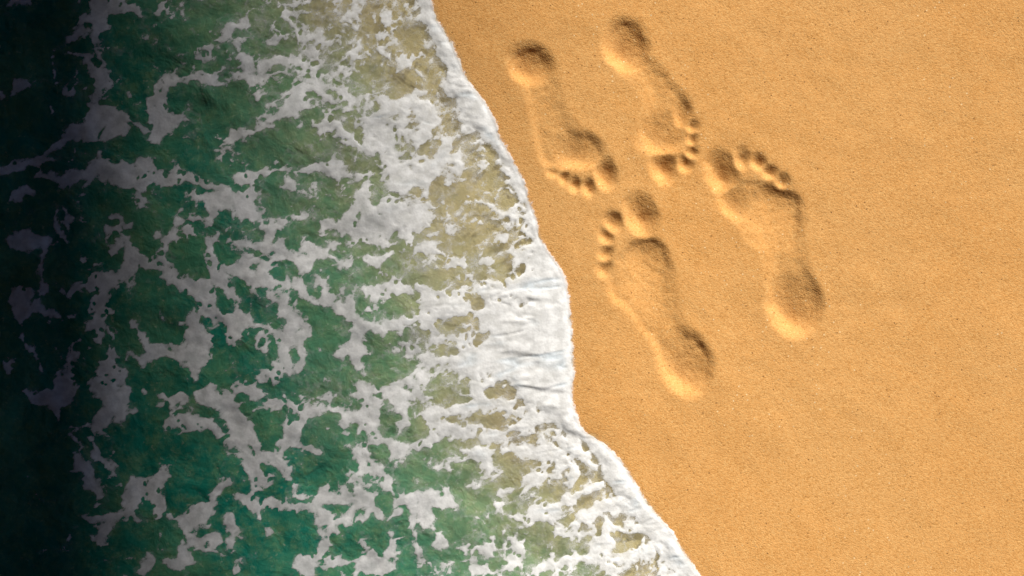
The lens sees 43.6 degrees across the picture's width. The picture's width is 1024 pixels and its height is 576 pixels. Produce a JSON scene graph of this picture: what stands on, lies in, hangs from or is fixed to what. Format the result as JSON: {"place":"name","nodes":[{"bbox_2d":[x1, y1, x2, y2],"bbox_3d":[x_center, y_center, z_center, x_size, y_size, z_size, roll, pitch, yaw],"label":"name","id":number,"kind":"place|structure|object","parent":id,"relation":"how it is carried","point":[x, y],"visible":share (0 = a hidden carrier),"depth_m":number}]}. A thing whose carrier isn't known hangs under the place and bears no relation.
{"place":"outdoors","nodes":[
{"label":"outdoors","id":0,"kind":"place"},
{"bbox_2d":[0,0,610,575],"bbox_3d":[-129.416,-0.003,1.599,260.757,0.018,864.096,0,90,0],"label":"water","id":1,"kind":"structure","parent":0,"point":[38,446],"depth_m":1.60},
{"bbox_2d":[0,0,676,575],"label":"sea foam","id":2,"kind":"object","parent":1,"relation":"on","point":[470,360],"visible":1,"depth_m":1.60},
{"bbox_2d":[415,0,700,575],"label":"foam edge","id":3,"kind":"object","parent":1,"relation":"on","point":[537,331],"visible":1,"depth_m":1.60},
{"bbox_2d":[55,0,1023,575],"bbox_3d":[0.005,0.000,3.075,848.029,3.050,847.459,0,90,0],"label":"sand","id":4,"kind":"structure","parent":0,"point":[873,424],"depth_m":1.59},
{"bbox_2d":[507,43,617,197],"bbox_3d":[0.053,-0.205,1.603,0.081,0.013,0.218,-30,90,0],"label":"footprint","id":5,"kind":"object","parent":4,"relation":"on","point":[564,144],"visible":1,"depth_m":1.60},
{"bbox_2d":[601,18,699,185],"bbox_3d":[0.177,-0.237,1.603,0.083,0.014,0.218,-23,90,0],"label":"footprint","id":6,"kind":"object","parent":4,"relation":"on","point":[668,122],"visible":1,"depth_m":1.60},
{"bbox_2d":[596,192,715,398],"bbox_3d":[0.172,0.017,1.603,0.100,0.014,0.268,-21,90,0],"label":"footprint","id":7,"kind":"object","parent":4,"relation":"on","point":[641,285],"visible":1,"depth_m":1.60},
{"bbox_2d":[703,146,824,338],"bbox_3d":[0.328,-0.065,1.603,0.098,0.016,0.262,-24,90,0],"label":"footprint","id":8,"kind":"object","parent":4,"relation":"on","point":[768,218],"visible":1,"depth_m":1.60}
]}

